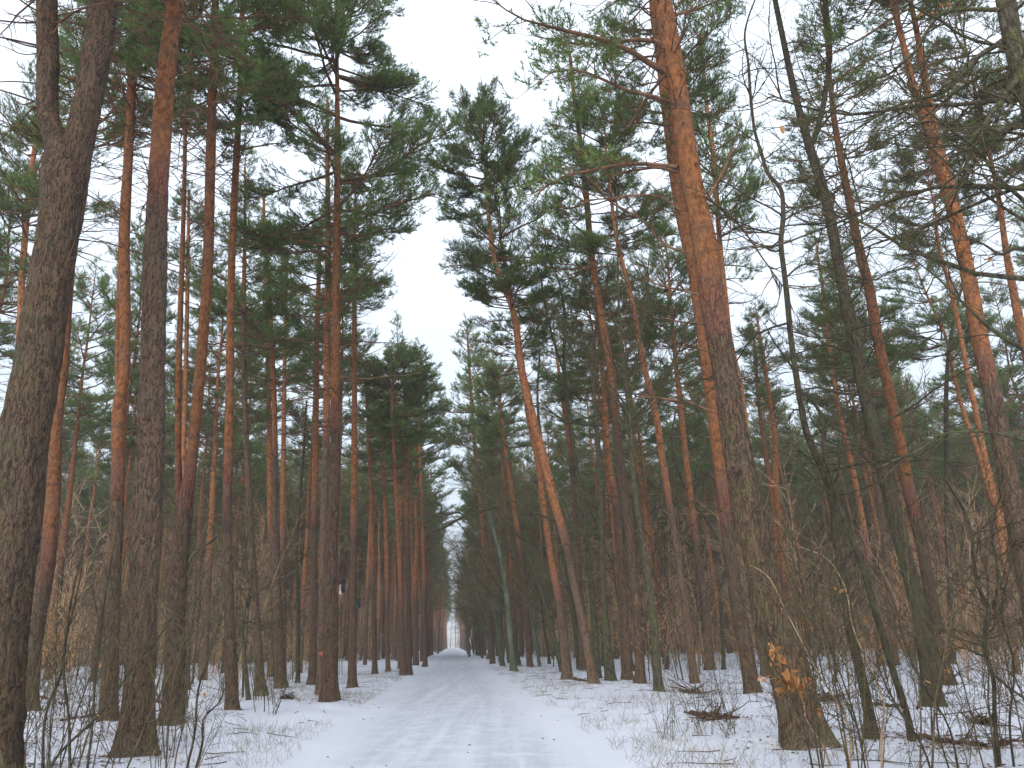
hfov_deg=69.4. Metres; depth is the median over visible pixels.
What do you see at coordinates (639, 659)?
pine tree
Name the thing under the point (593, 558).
bare tree
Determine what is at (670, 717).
bare sapling
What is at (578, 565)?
pine tree
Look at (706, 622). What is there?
pine tree
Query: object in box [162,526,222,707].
bare tree
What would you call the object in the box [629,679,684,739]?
bare sapling
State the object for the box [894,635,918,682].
bare sapling
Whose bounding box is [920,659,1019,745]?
bare sapling
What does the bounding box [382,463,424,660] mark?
pine tree
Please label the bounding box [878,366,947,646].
pine tree
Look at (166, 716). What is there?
bare sapling
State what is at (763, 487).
pine tree
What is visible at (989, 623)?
bare sapling
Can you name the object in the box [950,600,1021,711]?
bare sapling
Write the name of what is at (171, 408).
pine tree
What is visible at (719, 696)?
bare sapling
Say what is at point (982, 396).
pine tree
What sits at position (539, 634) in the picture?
bare tree
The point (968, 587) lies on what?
bare sapling
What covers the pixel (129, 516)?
pine tree
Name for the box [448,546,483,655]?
bare tree
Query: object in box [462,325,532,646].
pine tree
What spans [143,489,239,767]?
bare sapling
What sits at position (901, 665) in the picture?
bare sapling
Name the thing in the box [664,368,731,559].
pine tree
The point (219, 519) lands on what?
pine tree
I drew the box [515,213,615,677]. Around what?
bare tree
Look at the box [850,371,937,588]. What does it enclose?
pine tree
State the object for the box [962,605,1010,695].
bare sapling
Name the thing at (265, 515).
pine tree
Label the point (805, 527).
bare tree
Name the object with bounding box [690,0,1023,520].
bare tree
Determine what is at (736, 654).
bare sapling
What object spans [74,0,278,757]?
pine tree
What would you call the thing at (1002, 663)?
bare sapling
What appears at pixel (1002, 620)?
bare sapling
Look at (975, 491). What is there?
pine tree
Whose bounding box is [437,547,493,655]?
bare tree
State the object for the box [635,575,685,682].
bare sapling
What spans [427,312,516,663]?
pine tree
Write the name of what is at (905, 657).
bare sapling
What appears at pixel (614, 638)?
bare sapling
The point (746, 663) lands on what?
bare sapling
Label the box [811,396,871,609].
pine tree
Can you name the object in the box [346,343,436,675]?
pine tree
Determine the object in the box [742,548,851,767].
leafy sapling
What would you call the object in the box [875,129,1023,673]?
pine tree
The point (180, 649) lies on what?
bare sapling
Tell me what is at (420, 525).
pine tree
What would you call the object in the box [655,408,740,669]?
bare tree
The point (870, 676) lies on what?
bare sapling
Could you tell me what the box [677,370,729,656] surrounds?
pine tree
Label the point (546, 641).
bare tree
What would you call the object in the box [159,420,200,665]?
pine tree
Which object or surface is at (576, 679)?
fallen log
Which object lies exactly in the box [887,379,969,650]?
pine tree
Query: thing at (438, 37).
sky
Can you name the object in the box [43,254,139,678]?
pine tree
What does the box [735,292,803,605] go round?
pine tree
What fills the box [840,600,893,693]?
bare sapling
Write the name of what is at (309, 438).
pine tree
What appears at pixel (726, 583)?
bare sapling
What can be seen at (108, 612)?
bare sapling
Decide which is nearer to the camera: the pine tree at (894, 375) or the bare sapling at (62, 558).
the bare sapling at (62, 558)
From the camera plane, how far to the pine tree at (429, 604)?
112.06 m
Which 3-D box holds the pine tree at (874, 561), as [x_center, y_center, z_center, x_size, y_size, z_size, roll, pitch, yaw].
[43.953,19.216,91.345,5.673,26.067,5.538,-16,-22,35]
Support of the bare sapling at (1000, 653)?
on the snowy ground at (429, 719)
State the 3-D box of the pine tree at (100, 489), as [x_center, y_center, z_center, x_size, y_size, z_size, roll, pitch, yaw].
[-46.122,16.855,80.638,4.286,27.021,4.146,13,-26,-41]
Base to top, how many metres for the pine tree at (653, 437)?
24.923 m
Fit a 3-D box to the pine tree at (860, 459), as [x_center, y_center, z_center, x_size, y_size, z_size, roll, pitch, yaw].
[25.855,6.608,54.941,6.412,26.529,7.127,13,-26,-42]
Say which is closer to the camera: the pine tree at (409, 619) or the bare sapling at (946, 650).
the bare sapling at (946, 650)
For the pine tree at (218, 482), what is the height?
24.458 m
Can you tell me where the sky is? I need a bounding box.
[0,0,1023,646]
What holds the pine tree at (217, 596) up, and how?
on the snowy ground at (429, 719)
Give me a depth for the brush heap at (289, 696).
22.54 m
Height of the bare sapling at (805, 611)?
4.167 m
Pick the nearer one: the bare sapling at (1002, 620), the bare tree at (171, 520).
the bare sapling at (1002, 620)
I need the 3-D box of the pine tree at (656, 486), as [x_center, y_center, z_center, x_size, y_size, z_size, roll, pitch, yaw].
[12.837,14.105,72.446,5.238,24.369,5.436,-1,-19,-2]
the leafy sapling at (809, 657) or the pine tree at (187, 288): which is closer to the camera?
the leafy sapling at (809, 657)
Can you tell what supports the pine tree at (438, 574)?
on the snowy ground at (429, 719)
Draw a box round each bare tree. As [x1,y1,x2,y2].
[65,398,181,624]
[86,549,164,637]
[87,450,216,630]
[125,540,165,634]
[159,495,233,645]
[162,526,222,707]
[188,522,261,668]
[192,511,292,700]
[194,494,310,661]
[257,396,348,682]
[390,489,560,671]
[390,522,475,632]
[411,520,551,632]
[414,485,548,665]
[428,494,523,658]
[430,557,482,656]
[433,517,483,657]
[434,424,556,664]
[435,531,516,659]
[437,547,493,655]
[439,471,600,666]
[439,493,549,671]
[440,572,474,653]
[441,569,480,653]
[446,548,481,653]
[447,526,495,656]
[448,464,552,648]
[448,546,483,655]
[466,566,517,665]
[474,532,520,659]
[485,466,566,663]
[497,498,559,628]
[503,534,557,647]
[508,349,596,668]
[508,542,571,655]
[510,509,568,658]
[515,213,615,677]
[516,449,647,665]
[516,529,568,656]
[522,498,644,627]
[523,525,598,646]
[541,416,652,669]
[548,510,586,657]
[572,508,608,613]
[605,525,677,623]
[608,543,630,656]
[630,571,681,634]
[644,0,997,739]
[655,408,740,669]
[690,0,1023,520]
[713,0,1014,706]
[722,541,818,633]
[741,471,803,611]
[748,380,941,740]
[781,430,858,670]
[783,487,884,659]
[787,553,863,655]
[795,499,853,648]
[861,489,944,625]
[894,441,1023,766]
[904,252,987,663]
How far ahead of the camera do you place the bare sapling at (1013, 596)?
24.45 m
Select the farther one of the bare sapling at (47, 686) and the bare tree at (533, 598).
the bare tree at (533, 598)
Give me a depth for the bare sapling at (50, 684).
12.93 m
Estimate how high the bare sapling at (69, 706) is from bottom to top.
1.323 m
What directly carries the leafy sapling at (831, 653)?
on the snowy ground at (429, 719)
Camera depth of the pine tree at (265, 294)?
28.42 m
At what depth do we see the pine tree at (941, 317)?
40.08 m
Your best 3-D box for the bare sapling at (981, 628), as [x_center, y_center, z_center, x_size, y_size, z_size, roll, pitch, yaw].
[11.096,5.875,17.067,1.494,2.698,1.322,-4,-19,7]
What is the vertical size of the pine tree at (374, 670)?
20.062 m
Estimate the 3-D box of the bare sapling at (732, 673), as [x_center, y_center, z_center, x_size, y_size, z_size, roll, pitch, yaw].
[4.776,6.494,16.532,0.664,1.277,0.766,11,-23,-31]
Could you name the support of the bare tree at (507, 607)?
on the snowy ground at (429, 719)
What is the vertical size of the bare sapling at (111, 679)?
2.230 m
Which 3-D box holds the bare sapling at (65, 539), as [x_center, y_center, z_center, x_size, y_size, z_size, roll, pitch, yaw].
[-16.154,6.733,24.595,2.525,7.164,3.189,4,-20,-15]
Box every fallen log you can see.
[60,708,96,720]
[570,677,586,681]
[872,695,923,709]
[916,720,999,747]
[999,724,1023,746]
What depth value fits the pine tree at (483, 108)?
31.23 m
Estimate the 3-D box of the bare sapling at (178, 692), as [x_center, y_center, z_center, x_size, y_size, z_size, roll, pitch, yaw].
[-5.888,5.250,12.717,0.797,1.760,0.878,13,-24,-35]
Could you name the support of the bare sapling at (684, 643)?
on the snowy ground at (429, 719)
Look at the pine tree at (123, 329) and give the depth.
19.70 m
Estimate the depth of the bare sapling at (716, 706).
11.78 m
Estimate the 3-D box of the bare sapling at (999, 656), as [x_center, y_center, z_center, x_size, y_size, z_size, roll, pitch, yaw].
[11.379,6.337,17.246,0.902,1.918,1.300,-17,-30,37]
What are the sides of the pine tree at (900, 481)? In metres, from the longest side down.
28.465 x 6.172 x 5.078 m
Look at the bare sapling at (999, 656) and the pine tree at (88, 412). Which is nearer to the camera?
the bare sapling at (999, 656)
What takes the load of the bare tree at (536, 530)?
on the snowy ground at (429, 719)
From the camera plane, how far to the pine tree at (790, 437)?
59.26 m
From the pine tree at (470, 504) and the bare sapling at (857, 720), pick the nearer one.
the bare sapling at (857, 720)
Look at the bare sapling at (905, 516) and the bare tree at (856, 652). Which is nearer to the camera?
the bare tree at (856, 652)
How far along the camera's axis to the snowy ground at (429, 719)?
14.05 m
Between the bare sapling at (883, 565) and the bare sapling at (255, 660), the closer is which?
the bare sapling at (255, 660)
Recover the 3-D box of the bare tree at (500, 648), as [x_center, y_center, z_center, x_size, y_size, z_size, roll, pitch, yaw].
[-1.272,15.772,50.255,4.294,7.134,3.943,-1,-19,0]
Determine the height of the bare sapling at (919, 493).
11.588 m
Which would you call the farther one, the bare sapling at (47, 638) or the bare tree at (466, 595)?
the bare tree at (466, 595)
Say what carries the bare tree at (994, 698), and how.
on the snowy ground at (429, 719)
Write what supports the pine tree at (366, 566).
on the snowy ground at (429, 719)
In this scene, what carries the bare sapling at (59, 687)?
on the snowy ground at (429, 719)
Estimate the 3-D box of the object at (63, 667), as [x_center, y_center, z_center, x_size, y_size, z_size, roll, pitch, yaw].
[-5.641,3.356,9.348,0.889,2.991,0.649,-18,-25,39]
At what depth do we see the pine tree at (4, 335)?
38.56 m
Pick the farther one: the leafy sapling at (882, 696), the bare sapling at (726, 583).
the bare sapling at (726, 583)
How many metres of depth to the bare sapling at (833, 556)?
35.70 m
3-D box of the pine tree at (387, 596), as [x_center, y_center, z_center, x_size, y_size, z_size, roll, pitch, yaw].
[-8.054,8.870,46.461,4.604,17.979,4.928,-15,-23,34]
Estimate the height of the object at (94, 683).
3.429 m
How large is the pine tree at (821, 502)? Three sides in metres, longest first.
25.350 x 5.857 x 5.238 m
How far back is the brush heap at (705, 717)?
13.85 m
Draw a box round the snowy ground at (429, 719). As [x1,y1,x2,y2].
[24,638,1023,767]
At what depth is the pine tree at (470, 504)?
67.58 m
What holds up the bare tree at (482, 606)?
on the snowy ground at (429, 719)
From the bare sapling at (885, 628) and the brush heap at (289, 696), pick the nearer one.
the brush heap at (289, 696)
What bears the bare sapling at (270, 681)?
on the snowy ground at (429, 719)
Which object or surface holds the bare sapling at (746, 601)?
on the snowy ground at (429, 719)
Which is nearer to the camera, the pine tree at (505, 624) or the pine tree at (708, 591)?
the pine tree at (505, 624)
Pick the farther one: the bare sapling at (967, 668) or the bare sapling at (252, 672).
the bare sapling at (252, 672)
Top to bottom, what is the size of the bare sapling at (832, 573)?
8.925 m
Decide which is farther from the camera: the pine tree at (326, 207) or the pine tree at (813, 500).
the pine tree at (813, 500)
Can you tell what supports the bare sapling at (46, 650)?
on the snowy ground at (429, 719)
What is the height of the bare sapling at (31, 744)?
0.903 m
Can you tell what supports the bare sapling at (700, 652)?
on the snowy ground at (429, 719)
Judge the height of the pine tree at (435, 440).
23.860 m
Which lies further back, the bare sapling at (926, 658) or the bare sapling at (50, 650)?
the bare sapling at (50, 650)
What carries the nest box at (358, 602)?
attached to the pine tree at (352, 681)
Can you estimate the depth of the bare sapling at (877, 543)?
46.29 m
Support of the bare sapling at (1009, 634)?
on the snowy ground at (429, 719)
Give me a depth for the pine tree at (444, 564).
129.44 m
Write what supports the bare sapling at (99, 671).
on the snowy ground at (429, 719)
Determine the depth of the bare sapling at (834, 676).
7.86 m
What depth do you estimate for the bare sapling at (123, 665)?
18.75 m
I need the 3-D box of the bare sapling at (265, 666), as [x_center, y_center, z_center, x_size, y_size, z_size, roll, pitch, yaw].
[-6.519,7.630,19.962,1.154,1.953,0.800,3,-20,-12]
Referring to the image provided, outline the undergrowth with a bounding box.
[31,406,1023,679]
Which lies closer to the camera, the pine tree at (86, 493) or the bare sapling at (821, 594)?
the bare sapling at (821, 594)
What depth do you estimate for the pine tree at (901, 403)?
45.88 m
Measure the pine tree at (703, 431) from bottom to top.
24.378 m
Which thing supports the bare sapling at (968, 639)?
on the snowy ground at (429, 719)
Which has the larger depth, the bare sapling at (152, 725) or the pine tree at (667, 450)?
the pine tree at (667, 450)
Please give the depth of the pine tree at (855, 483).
41.08 m
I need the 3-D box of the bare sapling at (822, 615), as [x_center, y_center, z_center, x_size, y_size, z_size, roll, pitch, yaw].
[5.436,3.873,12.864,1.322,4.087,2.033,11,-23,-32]
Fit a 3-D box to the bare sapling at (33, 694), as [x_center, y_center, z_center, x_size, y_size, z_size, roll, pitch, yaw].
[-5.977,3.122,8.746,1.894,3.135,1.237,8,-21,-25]
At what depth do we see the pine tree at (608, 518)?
92.62 m
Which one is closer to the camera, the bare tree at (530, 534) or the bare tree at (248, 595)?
the bare tree at (248, 595)
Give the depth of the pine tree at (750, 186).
34.89 m
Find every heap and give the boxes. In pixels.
[280,690,294,699]
[667,677,717,693]
[683,698,738,716]
[689,700,749,721]
[818,677,854,701]
[957,707,1019,728]
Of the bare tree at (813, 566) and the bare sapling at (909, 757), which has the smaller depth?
the bare sapling at (909, 757)
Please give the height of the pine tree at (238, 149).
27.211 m
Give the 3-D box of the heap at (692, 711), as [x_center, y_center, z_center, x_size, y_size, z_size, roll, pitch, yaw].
[3.938,6.359,14.620,0.292,0.460,1.318,11,-23,-31]
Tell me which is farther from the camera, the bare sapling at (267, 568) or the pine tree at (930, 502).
the pine tree at (930, 502)
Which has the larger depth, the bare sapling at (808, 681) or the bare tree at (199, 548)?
the bare tree at (199, 548)
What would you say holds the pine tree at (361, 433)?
on the snowy ground at (429, 719)
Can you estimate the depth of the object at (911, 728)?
7.83 m
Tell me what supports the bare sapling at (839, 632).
on the snowy ground at (429, 719)
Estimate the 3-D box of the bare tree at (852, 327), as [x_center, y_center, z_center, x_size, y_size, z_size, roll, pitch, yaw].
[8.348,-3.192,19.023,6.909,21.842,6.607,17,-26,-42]
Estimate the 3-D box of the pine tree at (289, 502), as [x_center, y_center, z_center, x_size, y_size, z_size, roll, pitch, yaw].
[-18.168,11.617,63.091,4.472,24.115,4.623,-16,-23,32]
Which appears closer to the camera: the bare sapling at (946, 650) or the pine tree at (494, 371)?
the bare sapling at (946, 650)
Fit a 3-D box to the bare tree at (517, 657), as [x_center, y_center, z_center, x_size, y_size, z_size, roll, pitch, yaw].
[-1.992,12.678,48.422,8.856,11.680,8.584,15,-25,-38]
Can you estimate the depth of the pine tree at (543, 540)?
95.53 m
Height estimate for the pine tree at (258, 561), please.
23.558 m
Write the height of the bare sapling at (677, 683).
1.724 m
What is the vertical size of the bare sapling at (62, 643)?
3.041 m
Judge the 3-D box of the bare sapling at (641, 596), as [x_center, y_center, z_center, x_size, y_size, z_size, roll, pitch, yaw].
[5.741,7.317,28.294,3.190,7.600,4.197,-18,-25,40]
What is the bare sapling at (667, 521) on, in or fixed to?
on the snowy ground at (429, 719)
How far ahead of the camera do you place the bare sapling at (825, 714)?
7.37 m
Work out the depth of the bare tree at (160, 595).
48.53 m
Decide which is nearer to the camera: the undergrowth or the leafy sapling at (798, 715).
the leafy sapling at (798, 715)
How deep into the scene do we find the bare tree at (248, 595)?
22.58 m
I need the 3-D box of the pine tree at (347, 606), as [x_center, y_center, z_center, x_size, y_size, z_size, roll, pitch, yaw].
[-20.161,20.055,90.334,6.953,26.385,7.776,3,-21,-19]
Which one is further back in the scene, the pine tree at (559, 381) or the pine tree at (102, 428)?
the pine tree at (102, 428)
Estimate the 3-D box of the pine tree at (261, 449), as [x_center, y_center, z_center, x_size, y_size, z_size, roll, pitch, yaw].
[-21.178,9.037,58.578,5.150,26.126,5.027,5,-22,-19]
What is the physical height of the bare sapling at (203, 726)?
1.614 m
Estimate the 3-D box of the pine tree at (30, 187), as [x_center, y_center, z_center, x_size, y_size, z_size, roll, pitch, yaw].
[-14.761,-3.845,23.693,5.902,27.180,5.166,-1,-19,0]
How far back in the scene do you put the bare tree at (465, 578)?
69.63 m
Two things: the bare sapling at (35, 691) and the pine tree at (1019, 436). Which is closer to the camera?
the bare sapling at (35, 691)
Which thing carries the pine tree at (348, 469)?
on the snowy ground at (429, 719)
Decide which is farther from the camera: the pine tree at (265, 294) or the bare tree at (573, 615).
the bare tree at (573, 615)
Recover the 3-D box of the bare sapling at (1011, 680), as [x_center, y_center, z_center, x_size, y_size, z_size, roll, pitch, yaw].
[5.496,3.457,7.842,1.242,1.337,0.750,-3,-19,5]
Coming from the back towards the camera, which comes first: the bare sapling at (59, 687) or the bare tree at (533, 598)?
the bare tree at (533, 598)
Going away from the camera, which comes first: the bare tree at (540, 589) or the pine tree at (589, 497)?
the bare tree at (540, 589)
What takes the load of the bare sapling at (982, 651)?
on the snowy ground at (429, 719)
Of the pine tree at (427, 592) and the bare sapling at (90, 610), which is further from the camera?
the pine tree at (427, 592)
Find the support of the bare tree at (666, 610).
on the snowy ground at (429, 719)
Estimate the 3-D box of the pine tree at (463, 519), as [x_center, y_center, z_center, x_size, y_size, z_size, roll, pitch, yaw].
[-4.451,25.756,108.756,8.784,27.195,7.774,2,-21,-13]
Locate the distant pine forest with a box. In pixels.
[32,400,1023,665]
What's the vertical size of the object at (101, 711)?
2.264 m
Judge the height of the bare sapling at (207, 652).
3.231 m
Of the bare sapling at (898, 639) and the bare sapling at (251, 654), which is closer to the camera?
the bare sapling at (898, 639)
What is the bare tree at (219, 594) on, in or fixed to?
on the snowy ground at (429, 719)
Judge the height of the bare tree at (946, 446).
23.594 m
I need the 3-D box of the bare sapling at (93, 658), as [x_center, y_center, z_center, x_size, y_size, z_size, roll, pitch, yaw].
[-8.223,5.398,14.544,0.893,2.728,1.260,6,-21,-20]
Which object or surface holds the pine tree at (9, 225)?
on the snowy ground at (429, 719)
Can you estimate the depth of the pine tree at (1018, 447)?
66.70 m
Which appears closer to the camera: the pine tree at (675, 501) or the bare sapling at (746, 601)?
the bare sapling at (746, 601)
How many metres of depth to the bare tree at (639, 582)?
68.57 m
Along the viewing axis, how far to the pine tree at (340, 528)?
84.82 m
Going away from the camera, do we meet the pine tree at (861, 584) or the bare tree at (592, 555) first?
the bare tree at (592, 555)
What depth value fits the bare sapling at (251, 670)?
20.69 m
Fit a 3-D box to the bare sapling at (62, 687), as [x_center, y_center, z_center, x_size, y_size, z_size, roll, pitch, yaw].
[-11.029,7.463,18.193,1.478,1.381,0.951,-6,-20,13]
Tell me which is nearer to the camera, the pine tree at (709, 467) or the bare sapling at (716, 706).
the bare sapling at (716, 706)
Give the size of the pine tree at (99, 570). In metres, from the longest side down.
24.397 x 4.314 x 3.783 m
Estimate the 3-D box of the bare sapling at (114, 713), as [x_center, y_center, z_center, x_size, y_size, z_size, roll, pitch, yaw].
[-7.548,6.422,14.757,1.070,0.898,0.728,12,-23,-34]
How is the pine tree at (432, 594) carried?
on the snowy ground at (429, 719)
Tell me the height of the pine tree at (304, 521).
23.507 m
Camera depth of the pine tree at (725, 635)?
80.87 m
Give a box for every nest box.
[336,580,345,594]
[355,598,360,608]
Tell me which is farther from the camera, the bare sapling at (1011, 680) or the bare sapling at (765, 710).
the bare sapling at (765, 710)
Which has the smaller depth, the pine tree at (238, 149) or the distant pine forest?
the pine tree at (238, 149)
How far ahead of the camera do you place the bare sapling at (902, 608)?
38.00 m
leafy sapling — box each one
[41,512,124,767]
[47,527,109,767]
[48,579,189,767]
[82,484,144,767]
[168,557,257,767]
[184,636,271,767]
[704,577,812,767]
[736,602,830,765]
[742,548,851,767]
[772,527,894,767]
[779,589,865,767]
[838,540,958,767]
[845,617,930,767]
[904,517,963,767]
[962,469,1023,766]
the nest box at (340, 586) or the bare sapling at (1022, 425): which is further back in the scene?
the bare sapling at (1022, 425)
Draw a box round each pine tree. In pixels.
[0,0,154,710]
[0,0,216,767]
[0,52,87,414]
[0,148,80,407]
[0,222,17,361]
[34,0,209,720]
[35,314,104,584]
[39,379,93,566]
[41,416,100,669]
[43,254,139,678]
[65,347,114,671]
[72,429,109,667]
[73,207,176,681]
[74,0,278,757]
[87,330,170,676]
[88,452,133,577]
[90,528,107,664]
[100,356,174,601]
[101,438,135,542]
[109,400,181,627]
[119,0,324,725]
[125,351,196,573]
[131,178,227,688]
[156,412,198,667]
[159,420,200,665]
[164,342,243,661]
[165,258,291,679]
[167,137,303,696]
[169,405,238,597]
[170,0,312,709]
[190,421,234,665]
[202,0,468,701]
[203,436,244,664]
[215,409,254,540]
[215,461,265,594]
[216,177,330,688]
[216,347,280,672]
[222,358,281,574]
[224,257,306,676]
[239,452,286,662]
[243,386,280,618]
[244,496,266,661]
[247,245,321,673]
[255,204,368,684]
[259,83,392,694]
[277,312,351,672]
[278,395,321,667]
[288,250,381,599]
[290,442,321,544]
[300,473,320,540]
[308,488,346,568]
[324,143,398,687]
[338,451,374,659]
[340,424,375,660]
[341,379,396,664]
[342,346,408,673]
[342,393,423,671]
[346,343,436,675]
[357,476,389,656]
[360,343,450,674]
[366,309,429,668]
[369,337,457,665]
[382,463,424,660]
[385,384,461,666]
[388,448,442,661]
[398,402,429,622]
[401,443,435,572]
[402,472,431,617]
[402,551,404,627]
[403,467,433,600]
[419,457,456,618]
[419,529,435,655]
[420,484,444,655]
[420,512,442,655]
[422,73,599,683]
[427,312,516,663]
[427,486,445,654]
[428,541,450,654]
[432,540,446,653]
[436,263,705,680]
[451,419,507,607]
[452,479,483,652]
[456,173,572,679]
[461,393,502,661]
[461,443,510,653]
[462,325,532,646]
[462,460,486,655]
[466,356,535,666]
[467,0,840,750]
[468,355,516,662]
[472,444,510,627]
[485,455,532,642]
[515,15,654,683]
[515,186,738,691]
[517,282,595,670]
[519,396,569,577]
[525,467,563,627]
[538,78,699,683]
[538,253,644,670]
[543,363,630,658]
[544,249,647,679]
[547,401,595,635]
[575,304,673,663]
[577,405,622,650]
[579,0,762,693]
[586,444,625,588]
[594,393,680,656]
[603,242,671,669]
[616,433,661,635]
[619,201,715,669]
[625,211,708,632]
[636,431,666,561]
[641,394,705,556]
[647,328,717,579]
[657,411,694,593]
[661,14,772,676]
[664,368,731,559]
[668,437,730,652]
[677,358,758,658]
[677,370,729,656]
[683,525,718,649]
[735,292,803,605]
[740,309,794,570]
[748,401,809,655]
[752,375,817,655]
[752,390,811,639]
[753,389,820,653]
[765,435,817,588]
[766,0,958,685]
[781,0,1023,618]
[781,412,836,650]
[784,211,885,665]
[788,183,917,588]
[791,381,861,651]
[794,330,909,653]
[799,285,917,660]
[804,440,845,593]
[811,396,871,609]
[816,242,908,664]
[838,478,873,646]
[841,434,894,562]
[843,422,900,645]
[844,530,888,642]
[846,482,886,619]
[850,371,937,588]
[867,224,1020,601]
[874,383,922,546]
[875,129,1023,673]
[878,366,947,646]
[886,434,956,645]
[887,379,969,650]
[892,344,977,654]
[892,434,961,646]
[896,0,1023,404]
[926,389,994,648]
[928,396,1008,632]
[940,417,1023,638]
[942,291,1023,496]
[942,325,1015,517]
[951,511,977,613]
[954,420,1023,645]
[960,356,1023,488]
[963,277,1023,459]
[972,389,1023,489]
[1003,396,1023,489]
[1007,397,1023,486]
[1008,195,1023,308]
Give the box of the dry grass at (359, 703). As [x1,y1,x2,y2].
[9,662,1023,767]
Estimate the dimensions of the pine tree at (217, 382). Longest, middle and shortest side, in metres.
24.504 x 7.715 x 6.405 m
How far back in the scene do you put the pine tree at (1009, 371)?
49.40 m
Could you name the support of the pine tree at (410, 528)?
on the snowy ground at (429, 719)
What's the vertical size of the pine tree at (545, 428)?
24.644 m
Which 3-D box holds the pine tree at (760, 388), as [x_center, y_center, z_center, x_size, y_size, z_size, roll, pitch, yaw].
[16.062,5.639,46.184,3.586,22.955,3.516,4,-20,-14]
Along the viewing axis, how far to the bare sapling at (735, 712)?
12.54 m
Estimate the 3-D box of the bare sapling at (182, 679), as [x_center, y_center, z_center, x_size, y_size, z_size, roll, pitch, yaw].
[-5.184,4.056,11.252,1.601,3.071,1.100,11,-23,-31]
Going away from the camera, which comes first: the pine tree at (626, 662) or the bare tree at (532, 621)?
the pine tree at (626, 662)
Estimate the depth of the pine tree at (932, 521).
75.87 m
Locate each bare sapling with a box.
[0,580,93,767]
[3,590,63,767]
[11,658,118,767]
[14,624,99,749]
[21,518,156,767]
[21,607,105,767]
[24,623,86,737]
[26,563,116,708]
[26,717,45,759]
[28,695,84,764]
[30,458,165,767]
[30,660,79,715]
[31,526,91,616]
[32,602,54,670]
[39,652,85,707]
[40,663,100,712]
[41,533,86,614]
[41,629,59,676]
[42,623,69,687]
[42,667,111,729]
[43,572,98,690]
[43,661,84,714]
[45,617,73,683]
[47,530,128,683]
[47,584,170,767]
[60,638,95,715]
[60,669,167,763]
[61,585,114,728]
[62,624,119,756]
[65,656,83,707]
[74,530,208,767]
[74,618,124,712]
[84,617,123,733]
[93,463,267,767]
[99,387,221,699]
[103,675,155,725]
[106,686,120,727]
[118,587,163,699]
[118,625,203,746]
[119,552,226,758]
[127,648,222,767]
[127,667,177,766]
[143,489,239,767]
[156,631,214,731]
[157,644,198,741]
[161,392,237,683]
[172,657,246,767]
[185,584,247,695]
[188,365,322,696]
[189,597,212,666]
[199,629,223,692]
[222,482,319,684]
[223,586,272,699]
[223,596,279,711]
[238,591,310,698]
[239,619,267,676]
[241,625,264,701]
[243,501,295,678]
[246,477,310,680]
[246,507,308,679]
[250,633,286,698]
[253,645,285,715]
[262,617,322,712]
[264,668,293,706]
[268,473,347,680]
[286,542,309,671]
[518,538,571,666]
[596,592,618,666]
[608,587,633,660]
[612,460,728,679]
[614,469,690,664]
[615,493,712,680]
[625,601,668,670]
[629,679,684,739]
[634,438,698,646]
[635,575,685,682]
[640,653,690,739]
[642,436,726,674]
[645,498,730,663]
[646,443,725,621]
[648,666,699,731]
[653,631,712,715]
[654,539,694,666]
[656,621,726,734]
[662,655,743,734]
[669,541,717,664]
[671,660,721,708]
[675,612,700,670]
[679,676,708,726]
[687,674,747,737]
[688,676,740,723]
[692,626,708,673]
[697,636,745,711]
[698,513,813,703]
[700,681,736,713]
[702,522,778,669]
[705,441,795,598]
[705,648,742,702]
[707,543,827,674]
[717,692,745,727]
[720,467,865,767]
[723,627,764,701]
[725,625,738,662]
[727,389,886,767]
[748,381,884,682]
[749,694,776,722]
[757,554,882,767]
[766,500,863,679]
[774,501,867,723]
[780,544,857,664]
[783,522,861,620]
[786,555,833,674]
[789,471,872,652]
[790,555,913,742]
[794,372,906,679]
[797,488,940,767]
[798,500,887,669]
[799,607,873,712]
[807,534,857,660]
[814,655,901,759]
[815,361,1023,767]
[816,580,921,767]
[822,586,882,680]
[823,585,862,674]
[825,505,876,660]
[825,507,944,629]
[828,613,858,670]
[830,644,880,697]
[830,666,926,758]
[834,584,875,683]
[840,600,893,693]
[844,474,916,648]
[844,625,891,706]
[845,494,1005,740]
[846,559,897,673]
[854,584,908,673]
[855,374,1003,599]
[855,594,919,696]
[855,604,896,679]
[859,629,906,695]
[866,667,997,767]
[867,397,1023,767]
[868,605,901,646]
[870,463,943,633]
[881,569,917,658]
[881,599,919,703]
[883,620,917,699]
[889,679,982,767]
[894,590,964,718]
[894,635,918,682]
[902,667,982,735]
[906,629,989,756]
[920,650,1022,748]
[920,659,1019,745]
[924,456,1007,681]
[926,472,989,660]
[930,484,1021,666]
[931,578,1015,666]
[935,626,954,676]
[937,535,1020,691]
[938,512,1023,716]
[938,587,947,631]
[939,545,1015,736]
[940,562,958,653]
[944,607,976,681]
[946,638,987,696]
[947,592,973,669]
[949,612,978,661]
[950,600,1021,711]
[950,612,1007,699]
[951,472,1023,743]
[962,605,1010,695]
[964,582,1020,693]
[969,520,1023,698]
[970,599,1023,691]
[971,613,1020,696]
[971,616,1021,704]
[973,596,1023,674]
[974,652,1023,731]
[975,615,1021,702]
[982,604,1022,670]
[987,545,1022,650]
[1008,405,1023,487]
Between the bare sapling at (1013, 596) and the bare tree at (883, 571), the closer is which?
the bare sapling at (1013, 596)
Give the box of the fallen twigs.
[25,665,1021,767]
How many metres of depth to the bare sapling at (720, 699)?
13.01 m
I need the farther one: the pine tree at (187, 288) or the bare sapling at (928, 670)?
the pine tree at (187, 288)
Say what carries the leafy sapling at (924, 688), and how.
on the snowy ground at (429, 719)

